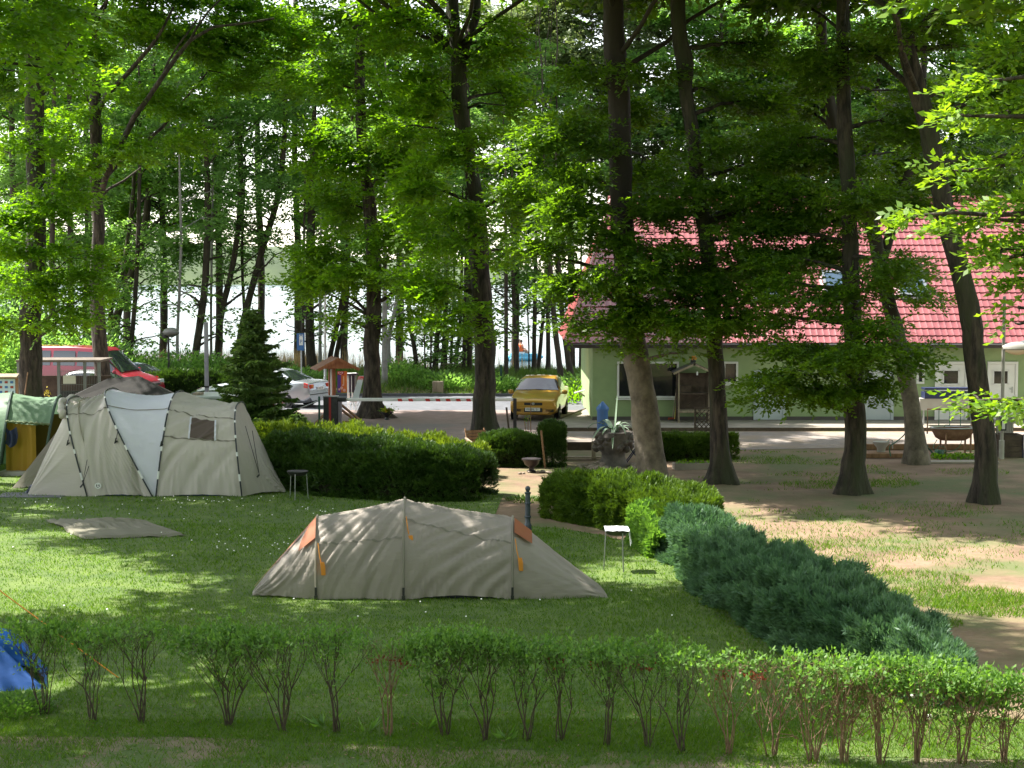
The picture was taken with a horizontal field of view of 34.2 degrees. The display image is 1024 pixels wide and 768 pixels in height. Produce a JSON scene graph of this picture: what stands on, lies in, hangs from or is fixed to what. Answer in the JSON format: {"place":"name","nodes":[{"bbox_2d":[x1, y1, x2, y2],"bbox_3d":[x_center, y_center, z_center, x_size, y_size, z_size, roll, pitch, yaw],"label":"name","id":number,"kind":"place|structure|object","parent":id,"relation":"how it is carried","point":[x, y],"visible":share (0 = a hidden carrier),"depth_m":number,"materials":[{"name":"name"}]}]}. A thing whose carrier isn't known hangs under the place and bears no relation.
{"place":"outdoors","nodes":[
{"label":"outdoors","id":0,"kind":"place"},
{"bbox_2d":[16,357,112,397],"bbox_3d":[-15.065,0.206,56.220,2.809,2.124,1.735,0,4,0],"label":"bin enclosure","id":1,"kind":"object","parent":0,"point":[58,383],"visible":0.49,"depth_m":55.62,"materials":[{"name":"grey"}]},
{"bbox_2d":[0,239,555,284],"bbox_3d":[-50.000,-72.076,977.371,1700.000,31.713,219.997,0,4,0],"label":"hills","id":2,"kind":"structure","parent":0,"point":[276,268],"depth_m":907.12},
{"bbox_2d":[1,285,578,368],"bbox_3d":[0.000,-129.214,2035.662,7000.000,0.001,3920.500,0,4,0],"label":"water","id":3,"kind":"structure","parent":0,"point":[187,323],"depth_m":194.03,"materials":[{"name":"grey liquid"}]},
{"bbox_2d":[0,361,580,392],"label":"long grass","id":4,"kind":"structure","parent":0,"point":[521,373],"depth_m":72.12,"materials":[{"name":"green plant"}]},
{"bbox_2d":[285,396,583,409],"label":"road","id":5,"kind":"structure","parent":0,"point":[437,405],"depth_m":63.47,"materials":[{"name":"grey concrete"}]},
{"bbox_2d":[42,345,164,387],"bbox_3d":[-16.145,-0.366,64.517,5.130,2.265,2.360,1,4,13],"label":"van","id":6,"kind":"object","parent":5,"relation":"on","point":[122,364],"visible":0.24,"depth_m":63.89,"materials":[{"name":"paint"}]},
{"bbox_2d":[217,368,327,407],"bbox_3d":[-9.239,0.128,63.043,4.625,1.475,2.120,2,4,23],"label":"saloon car","id":7,"kind":"object","parent":5,"relation":"on","point":[306,389],"visible":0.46,"depth_m":61.80,"materials":[{"name":"silver metal"}]},
{"bbox_2d":[0,0,1019,273],"label":"sky","id":8,"kind":"structure","parent":0,"point":[286,225],"materials":[{"name":"white"}]},
{"bbox_2d":[0,464,1023,759],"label":"lawn","id":9,"kind":"structure","parent":0,"point":[12,504],"depth_m":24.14,"materials":[{"name":"plant"}]},
{"bbox_2d":[0,688,54,719],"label":"ground elder","id":10,"kind":"object","parent":9,"relation":"on","point":[19,695],"visible":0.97,"depth_m":18.92,"materials":[{"name":"green plant"}]},
{"bbox_2d":[0,391,62,475],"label":"green tent","id":11,"kind":"object","parent":9,"relation":"on","point":[36,422],"visible":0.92,"depth_m":41.26,"materials":[{"name":"green fabric"}]},
{"bbox_2d":[0,608,94,714],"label":"privet shrub","id":12,"kind":"object","parent":9,"relation":"on","point":[53,624],"visible":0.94,"depth_m":18.84,"materials":[{"name":"green plant"}]},
{"bbox_2d":[0,590,118,690],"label":"blue tent","id":13,"kind":"object","parent":9,"relation":"on","point":[9,660],"visible":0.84,"depth_m":20.17,"materials":[{"name":"fabric"}]},
{"bbox_2d":[47,610,125,720],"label":"privet shrub","id":14,"kind":"object","parent":9,"relation":"on","point":[81,635],"visible":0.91,"depth_m":18.57,"materials":[{"name":"green plant"}]},
{"bbox_2d":[46,517,183,538],"bbox_3d":[-7.830,2.768,32.622,1.794,0.145,3.410,-2,4,-32],"label":"groundsheet","id":15,"kind":"object","parent":9,"relation":"on","point":[93,528],"visible":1,"depth_m":32.31,"materials":[{"name":"grey fabric"}]},
{"bbox_2d":[64,376,173,404],"bbox_3d":[-10.757,0.865,46.059,3.572,2.158,2.400,0,4,0],"label":"tent","id":16,"kind":"object","parent":9,"relation":"on","point":[139,385],"visible":0.21,"depth_m":45.69,"materials":[{"name":"fabric"}]},
{"bbox_2d":[83,613,180,722],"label":"privet shrub","id":17,"kind":"object","parent":9,"relation":"on","point":[118,633],"visible":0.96,"depth_m":18.45,"materials":[{"name":"green plant"}]},
{"bbox_2d":[13,387,285,496],"bbox_3d":[-8.407,1.289,38.634,6.491,2.388,3.164,0,4,0],"label":"family tent","id":18,"kind":"object","parent":9,"relation":"on","point":[114,441],"visible":0.99,"depth_m":37.38,"materials":[{"name":"beige fabric"}]},
{"bbox_2d":[160,609,293,726],"bbox_3d":[-3.168,3.159,18.294,1.422,1.334,1.064,1,4,19],"label":"privet shrub","id":19,"kind":"object","parent":9,"relation":"on","point":[215,634],"visible":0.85,"depth_m":18.27,"materials":[{"name":"green plant"}]},
{"bbox_2d":[211,306,301,435],"bbox_3d":[-6.926,-0.055,46.025,3.272,4.200,3.497,0,4,0],"label":"spruce","id":20,"kind":"object","parent":9,"relation":"on","point":[253,386],"visible":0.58,"depth_m":45.74,"materials":[{"name":"green plant"}]},
{"bbox_2d":[222,619,328,731],"bbox_3d":[-2.558,3.216,18.007,1.177,1.259,0.925,0,4,0],"label":"privet shrub","id":21,"kind":"object","parent":9,"relation":"on","point":[282,637],"visible":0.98,"depth_m":18.05,"materials":[{"name":"green plant"}]},
{"bbox_2d":[290,615,379,732],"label":"privet shrub","id":22,"kind":"object","parent":9,"relation":"on","point":[334,643],"visible":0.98,"depth_m":18.10,"materials":[{"name":"green plant"}]},
{"bbox_2d":[253,417,499,501],"bbox_3d":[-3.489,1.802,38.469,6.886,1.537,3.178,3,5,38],"label":"clipped hedge","id":23,"kind":"object","parent":9,"relation":"on","point":[383,465],"visible":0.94,"depth_m":37.16,"materials":[{"name":"green plant"}]},
{"bbox_2d":[358,628,424,735],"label":"privet shrub","id":24,"kind":"object","parent":9,"relation":"on","point":[391,653],"visible":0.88,"depth_m":17.96,"materials":[{"name":"green plant"}]},
{"bbox_2d":[252,497,607,599],"bbox_3d":[-1.229,2.582,26.319,5.693,1.585,1.779,0,4,0],"label":"tunnel tent","id":25,"kind":"object","parent":9,"relation":"on","point":[403,549],"visible":1,"depth_m":25.61,"materials":[{"name":"grey fabric"}]},
{"bbox_2d":[397,618,513,736],"bbox_3d":[-0.599,3.173,17.973,1.296,1.349,1.104,0,4,0],"label":"privet shrub","id":26,"kind":"object","parent":9,"relation":"on","point":[433,638],"visible":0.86,"depth_m":17.82,"materials":[{"name":"green plant"}]},
{"bbox_2d":[412,627,527,741],"bbox_3d":[-0.460,3.222,17.738,1.215,1.280,0.920,-1,4,-19],"label":"privet shrub","id":27,"kind":"object","parent":9,"relation":"on","point":[490,648],"visible":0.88,"depth_m":17.70,"materials":[{"name":"green plant"}]},
{"bbox_2d":[480,629,573,741],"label":"privet shrub","id":28,"kind":"object","parent":9,"relation":"on","point":[537,655],"visible":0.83,"depth_m":17.70,"materials":[{"name":"green plant"}]},
{"bbox_2d":[531,630,587,741],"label":"privet shrub","id":29,"kind":"object","parent":9,"relation":"on","point":[559,654],"visible":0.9,"depth_m":17.71,"materials":[{"name":"green plant"}]},
{"bbox_2d":[563,626,654,746],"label":"privet shrub","id":30,"kind":"object","parent":9,"relation":"on","point":[599,654],"visible":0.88,"depth_m":17.57,"materials":[{"name":"green plant"}]},
{"bbox_2d":[599,628,688,747],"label":"privet shrub","id":31,"kind":"object","parent":9,"relation":"on","point":[622,660],"visible":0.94,"depth_m":17.47,"materials":[{"name":"green plant"}]},
{"bbox_2d":[624,496,666,557],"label":"vine bush","id":32,"kind":"object","parent":9,"relation":"on","point":[642,519],"visible":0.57,"depth_m":30.07,"materials":[{"name":"green plant"}]},
{"bbox_2d":[625,636,721,750],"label":"privet shrub","id":33,"kind":"object","parent":9,"relation":"on","point":[698,650],"visible":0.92,"depth_m":17.38,"materials":[{"name":"green plant"}]},
{"bbox_2d":[336,386,1023,719],"bbox_3d":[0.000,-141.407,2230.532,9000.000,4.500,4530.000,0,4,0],"label":"ground","id":34,"kind":"structure","parent":0,"point":[996,640],"depth_m":34.60,"materials":[{"name":"soil"}]},
{"bbox_2d":[0,20,115,373],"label":"broadleaf tree","id":35,"kind":"object","parent":34,"relation":"on","point":[13,113],"visible":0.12,"depth_m":73.23,"materials":[{"name":"green plant"}]},
{"bbox_2d":[0,0,129,111],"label":"oak tree","id":36,"kind":"object","parent":34,"relation":"on","point":[23,23],"visible":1,"depth_m":39.98,"materials":[{"name":"green plant"}]},
{"bbox_2d":[0,1,129,341],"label":"alder tree","id":37,"kind":"object","parent":34,"relation":"on","point":[20,173],"visible":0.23,"depth_m":71.60,"materials":[{"name":"green plant"}]},
{"bbox_2d":[0,0,136,397],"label":"oak tree","id":38,"kind":"object","parent":34,"relation":"on","point":[35,283],"visible":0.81,"depth_m":51.65,"materials":[{"name":"green plant"}]},
{"bbox_2d":[0,0,151,338],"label":"alder tree","id":39,"kind":"object","parent":34,"relation":"on","point":[69,229],"visible":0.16,"depth_m":73.33,"materials":[{"name":"green plant"}]},
{"bbox_2d":[24,42,154,343],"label":"alder tree","id":40,"kind":"object","parent":34,"relation":"on","point":[87,139],"visible":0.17,"depth_m":75.32,"materials":[{"name":"green plant"}]},
{"bbox_2d":[0,14,203,340],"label":"broadleaf tree","id":41,"kind":"object","parent":34,"relation":"on","point":[123,213],"visible":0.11,"depth_m":80.84,"materials":[{"name":"green plant"}]},
{"bbox_2d":[73,0,208,352],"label":"alder tree","id":42,"kind":"object","parent":34,"relation":"on","point":[132,211],"visible":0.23,"depth_m":77.12,"materials":[{"name":"green plant"}]},
{"bbox_2d":[75,39,210,357],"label":"alder tree","id":43,"kind":"object","parent":34,"relation":"on","point":[138,249],"visible":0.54,"depth_m":75.65,"materials":[{"name":"green plant"}]},
{"bbox_2d":[64,2,227,347],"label":"alder tree","id":44,"kind":"object","parent":34,"relation":"on","point":[146,210],"visible":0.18,"depth_m":79.61,"materials":[{"name":"green plant"}]},
{"bbox_2d":[88,4,251,357],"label":"broadleaf tree","id":45,"kind":"object","parent":34,"relation":"on","point":[187,251],"visible":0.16,"depth_m":83.49,"materials":[{"name":"green plant"}]},
{"bbox_2d":[12,0,341,375],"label":"oak tree","id":46,"kind":"object","parent":34,"relation":"on","point":[209,45],"visible":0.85,"depth_m":59.49,"materials":[{"name":"green plant"}]},
{"bbox_2d":[126,23,249,360],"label":"birch tree","id":47,"kind":"object","parent":34,"relation":"on","point":[154,122],"visible":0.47,"depth_m":73.44,"materials":[{"name":"green plant"}]},
{"bbox_2d":[146,366,234,392],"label":"dark hedge strip","id":48,"kind":"object","parent":34,"relation":"on","point":[190,380],"visible":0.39,"depth_m":65.67,"materials":[{"name":"green plant"}]},
{"bbox_2d":[125,11,277,366],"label":"alder tree","id":49,"kind":"object","parent":34,"relation":"on","point":[201,303],"visible":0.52,"depth_m":76.41,"materials":[{"name":"green plant"}]},
{"bbox_2d":[148,23,274,359],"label":"alder tree","id":50,"kind":"object","parent":34,"relation":"on","point":[246,113],"visible":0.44,"depth_m":76.97,"materials":[{"name":"green plant"}]},
{"bbox_2d":[158,9,311,354],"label":"broadleaf tree","id":51,"kind":"object","parent":34,"relation":"on","point":[219,191],"visible":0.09,"depth_m":84.78,"materials":[{"name":"green plant"}]},
{"bbox_2d":[188,28,304,306],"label":"alder tree","id":52,"kind":"object","parent":34,"relation":"on","point":[218,265],"visible":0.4,"depth_m":78.20,"materials":[{"name":"green plant"}]},
{"bbox_2d":[188,0,316,359],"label":"alder tree","id":53,"kind":"object","parent":34,"relation":"on","point":[268,151],"visible":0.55,"depth_m":77.46,"materials":[{"name":"green plant"}]},
{"bbox_2d":[215,0,346,356],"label":"alder tree","id":54,"kind":"object","parent":34,"relation":"on","point":[251,290],"visible":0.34,"depth_m":77.42,"materials":[{"name":"green plant"}]},
{"bbox_2d":[243,1,359,366],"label":"alder tree","id":55,"kind":"object","parent":34,"relation":"on","point":[271,188],"visible":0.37,"depth_m":75.97,"materials":[{"name":"green plant"}]},
{"bbox_2d":[246,0,383,369],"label":"alder tree","id":56,"kind":"object","parent":34,"relation":"on","point":[311,360],"visible":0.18,"depth_m":77.61,"materials":[{"name":"green plant"}]},
{"bbox_2d":[252,0,471,418],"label":"oak tree","id":57,"kind":"object","parent":34,"relation":"on","point":[323,271],"visible":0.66,"depth_m":56.55,"materials":[{"name":"green plant"}]},
{"bbox_2d":[315,18,445,386],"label":"alder tree","id":58,"kind":"object","parent":34,"relation":"on","point":[384,372],"visible":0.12,"depth_m":69.93,"materials":[{"name":"green plant"}]},
{"bbox_2d":[298,0,553,439],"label":"oak tree","id":59,"kind":"object","parent":34,"relation":"on","point":[419,187],"visible":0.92,"depth_m":47.26,"materials":[{"name":"green plant"}]},
{"bbox_2d":[297,410,577,439],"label":"car park","id":60,"kind":"structure","parent":34,"relation":"on","point":[454,423],"depth_m":56.53,"materials":[{"name":"grey asphalt"}]},
{"bbox_2d":[323,395,516,428],"bbox_3d":[-2.939,0.908,53.679,6.268,1.062,0.410,0,4,0],"label":"barrier","id":61,"kind":"object","parent":60,"relation":"on","point":[332,406],"visible":0.8,"depth_m":53.57,"materials":[{"name":"white plastic"}]},
{"bbox_2d":[508,375,568,419],"bbox_3d":[0.978,0.444,58.145,2.080,1.495,4.105,1,4,7],"label":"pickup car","id":62,"kind":"object","parent":60,"relation":"on","point":[545,394],"visible":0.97,"depth_m":56.98,"materials":[{"name":"yellow metal"}]},
{"bbox_2d":[421,62,520,369],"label":"alder tree","id":63,"kind":"object","parent":34,"relation":"on","point":[469,350],"visible":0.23,"depth_m":76.78,"materials":[{"name":"green plant"}]},
{"bbox_2d":[433,0,571,376],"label":"alder tree","id":64,"kind":"object","parent":34,"relation":"on","point":[506,286],"visible":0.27,"depth_m":72.82,"materials":[{"name":"green plant"}]},
{"bbox_2d":[475,427,544,467],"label":"hedge","id":65,"kind":"object","parent":34,"relation":"on","point":[511,448],"visible":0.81,"depth_m":42.99,"materials":[{"name":"green plant"}]},
{"bbox_2d":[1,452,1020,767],"bbox_3d":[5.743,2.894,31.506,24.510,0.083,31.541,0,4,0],"label":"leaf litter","id":66,"kind":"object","parent":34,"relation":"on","point":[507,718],"visible":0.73,"depth_m":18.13,"materials":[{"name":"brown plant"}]},
{"bbox_2d":[0,736,1023,767],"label":"worn strip","id":67,"kind":"object","parent":34,"relation":"on","point":[174,742],"visible":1,"depth_m":17.19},
{"bbox_2d":[0,713,1023,767],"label":"sparse grass","id":68,"kind":"structure","parent":67,"relation":"on","point":[294,760],"depth_m":17.57,"materials":[{"name":"green plant"}]},
{"bbox_2d":[679,641,787,754],"bbox_3d":[2.211,3.280,17.294,1.014,1.225,0.922,-2,4,-31],"label":"privet shrub","id":69,"kind":"object","parent":67,"relation":"on","point":[719,667],"visible":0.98,"depth_m":17.18,"materials":[{"name":"green plant"}]},
{"bbox_2d":[725,645,816,757],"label":"privet shrub","id":70,"kind":"object","parent":67,"relation":"on","point":[776,690],"visible":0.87,"depth_m":17.18,"materials":[{"name":"green plant"}]},
{"bbox_2d":[772,643,866,762],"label":"privet shrub","id":71,"kind":"object","parent":67,"relation":"on","point":[788,659],"visible":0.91,"depth_m":17.05,"materials":[{"name":"green plant"}]},
{"bbox_2d":[797,643,904,763],"bbox_3d":[3.448,3.286,16.946,0.988,1.258,0.818,3,5,37],"label":"privet shrub","id":72,"kind":"object","parent":67,"relation":"on","point":[851,688],"visible":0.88,"depth_m":16.89,"materials":[{"name":"green plant"}]},
{"bbox_2d":[827,647,919,764],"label":"privet shrub","id":73,"kind":"object","parent":67,"relation":"on","point":[884,688],"visible":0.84,"depth_m":16.92,"materials":[{"name":"green plant"}]},
{"bbox_2d":[871,649,963,763],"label":"privet shrub","id":74,"kind":"object","parent":67,"relation":"on","point":[921,681],"visible":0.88,"depth_m":16.96,"materials":[{"name":"green plant"}]},
{"bbox_2d":[925,653,1018,764],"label":"privet shrub","id":75,"kind":"object","parent":67,"relation":"on","point":[967,680],"visible":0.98,"depth_m":16.87,"materials":[{"name":"green plant"}]},
{"bbox_2d":[962,663,1023,764],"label":"privet shrub","id":76,"kind":"object","parent":67,"relation":"on","point":[1012,686],"visible":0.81,"depth_m":16.94,"materials":[{"name":"green plant"}]},
{"bbox_2d":[460,9,571,372],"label":"alder tree","id":77,"kind":"object","parent":34,"relation":"on","point":[513,297],"visible":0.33,"depth_m":74.71,"materials":[{"name":"green plant"}]},
{"bbox_2d":[488,0,608,372],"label":"alder tree","id":78,"kind":"object","parent":34,"relation":"on","point":[534,354],"visible":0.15,"depth_m":75.82,"materials":[{"name":"green plant"}]},
{"bbox_2d":[423,0,674,366],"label":"willow tree","id":79,"kind":"object","parent":34,"relation":"on","point":[565,21],"visible":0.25,"depth_m":81.56,"materials":[{"name":"green plant"}]},
{"bbox_2d":[501,0,597,374],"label":"alder tree","id":80,"kind":"object","parent":34,"relation":"on","point":[568,363],"visible":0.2,"depth_m":73.61,"materials":[{"name":"green plant"}]},
{"bbox_2d":[493,8,609,376],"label":"alder tree","id":81,"kind":"object","parent":34,"relation":"on","point":[559,365],"visible":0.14,"depth_m":72.75,"materials":[{"name":"green plant"}]},
{"bbox_2d":[536,418,568,467],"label":"column thuja","id":82,"kind":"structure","parent":34,"relation":"on","point":[555,433],"depth_m":42.99,"materials":[{"name":"green plant"}]},
{"bbox_2d":[592,429,633,466],"bbox_3d":[2.632,1.661,43.403,1.114,0.923,1.155,0,4,0],"label":"stone planter","id":83,"kind":"object","parent":34,"relation":"on","point":[623,444],"visible":0.95,"depth_m":43.06,"materials":[{"name":"grey stone"}]},
{"bbox_2d":[473,0,764,478],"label":"beech tree","id":84,"kind":"object","parent":34,"relation":"on","point":[620,112],"visible":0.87,"depth_m":39.02,"materials":[{"name":"green plant"}]},
{"bbox_2d":[535,0,726,198],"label":"willow tree","id":85,"kind":"object","parent":34,"relation":"on","point":[564,59],"visible":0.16,"depth_m":79.39,"materials":[{"name":"green plant"}]},
{"bbox_2d":[537,465,726,535],"bbox_3d":[2.549,2.331,32.438,2.245,1.288,5.749,-2,4,-27],"label":"thuja hedge","id":86,"kind":"object","parent":34,"relation":"on","point":[600,498],"visible":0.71,"depth_m":32.75,"materials":[{"name":"green plant"}]},
{"bbox_2d":[562,0,827,484],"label":"beech tree","id":87,"kind":"object","parent":34,"relation":"on","point":[705,192],"visible":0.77,"depth_m":39.06,"materials":[{"name":"green plant"}]},
{"bbox_2d":[661,429,741,460],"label":"box hedge","id":88,"kind":"object","parent":34,"relation":"on","point":[687,445],"visible":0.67,"depth_m":44.54,"materials":[{"name":"green plant"}]},
{"bbox_2d":[595,0,813,193],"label":"broadleaf tree","id":89,"kind":"object","parent":34,"relation":"on","point":[704,27],"visible":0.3,"depth_m":76.40,"materials":[{"name":"green plant"}]},
{"bbox_2d":[652,0,898,195],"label":"broadleaf tree","id":90,"kind":"object","parent":34,"relation":"on","point":[785,78],"visible":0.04,"depth_m":77.36,"materials":[{"name":"green plant"}]},
{"bbox_2d":[532,447,1023,716],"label":"weeds","id":91,"kind":"object","parent":34,"relation":"on","point":[938,602],"visible":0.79,"depth_m":29.37,"materials":[{"name":"green plant"}]},
{"bbox_2d":[558,196,1023,419],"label":"green house","id":92,"kind":"structure","parent":34,"relation":"on","point":[604,380],"depth_m":55.64,"materials":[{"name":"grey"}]},
{"bbox_2d":[615,362,678,399],"bbox_3d":[4.535,-0.110,55.545,2.161,1.270,0.160,0,4,0],"label":"window","id":93,"kind":"structure","parent":92,"relation":"in","point":[664,381],"depth_m":55.60,"materials":[{"name":"black glass"}]},
{"bbox_2d":[934,362,967,419],"bbox_3d":[14.653,0.226,55.588,1.087,1.948,0.125,0,4,0],"label":"door","id":94,"kind":"structure","parent":92,"relation":"in","point":[956,377],"depth_m":55.56,"materials":[{"name":"white plastic"}]},
{"bbox_2d":[987,362,1017,419],"bbox_3d":[16.361,0.226,55.588,1.014,1.948,0.125,0,4,0],"label":"door","id":95,"kind":"structure","parent":92,"relation":"in","point":[993,368],"depth_m":55.56,"materials":[{"name":"white plastic"}]},
{"bbox_2d":[666,0,956,464],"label":"beech tree","id":96,"kind":"object","parent":34,"relation":"on","point":[915,452],"visible":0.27,"depth_m":43.54,"materials":[{"name":"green plant"}]},
{"bbox_2d":[652,499,981,706],"bbox_3d":[3.851,2.869,24.541,2.160,1.259,11.207,-1,4,-12],"label":"cypress hedge","id":97,"kind":"object","parent":34,"relation":"on","point":[786,594],"visible":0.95,"depth_m":22.34,"materials":[{"name":"green plant"}]},
{"bbox_2d":[715,0,958,495],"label":"beech tree","id":98,"kind":"object","parent":34,"relation":"on","point":[851,358],"visible":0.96,"depth_m":36.94,"materials":[{"name":"green plant"}]},
{"bbox_2d":[736,0,964,192],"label":"broadleaf tree","id":99,"kind":"object","parent":34,"relation":"on","point":[858,100],"visible":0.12,"depth_m":75.35,"materials":[{"name":"green plant"}]},
{"bbox_2d":[713,0,1023,504],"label":"beech tree","id":100,"kind":"object","parent":34,"relation":"on","point":[984,488],"visible":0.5,"depth_m":36.00,"materials":[{"name":"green plant"}]},
{"bbox_2d":[854,0,1023,431],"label":"oak tree","id":101,"kind":"object","parent":34,"relation":"on","point":[992,212],"visible":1,"depth_m":20.61,"materials":[{"name":"green plant"}]},
{"bbox_2d":[862,3,1017,195],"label":"broadleaf tree","id":102,"kind":"object","parent":34,"relation":"on","point":[946,64],"visible":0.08,"depth_m":78.83,"materials":[{"name":"green plant"}]},
{"bbox_2d":[892,3,1023,195],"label":"broadleaf tree","id":103,"kind":"object","parent":34,"relation":"on","point":[986,138],"visible":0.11,"depth_m":74.41,"materials":[{"name":"green plant"}]},
{"bbox_2d":[557,409,1023,427],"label":"pavement","id":104,"kind":"structure","parent":0,"point":[581,419],"depth_m":54.43,"materials":[{"name":"concrete"}]},
{"bbox_2d":[671,362,709,422],"bbox_3d":[5.974,0.260,54.974,1.401,1.982,0.780,0,4,0],"label":"roofed cabinet","id":105,"kind":"object","parent":104,"relation":"on","point":[692,390],"visible":0.83,"depth_m":55.23,"materials":[{"name":"brown wood"}]},
{"bbox_2d":[566,432,1023,449],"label":"gravel path","id":106,"kind":"structure","parent":0,"point":[773,440],"depth_m":50.12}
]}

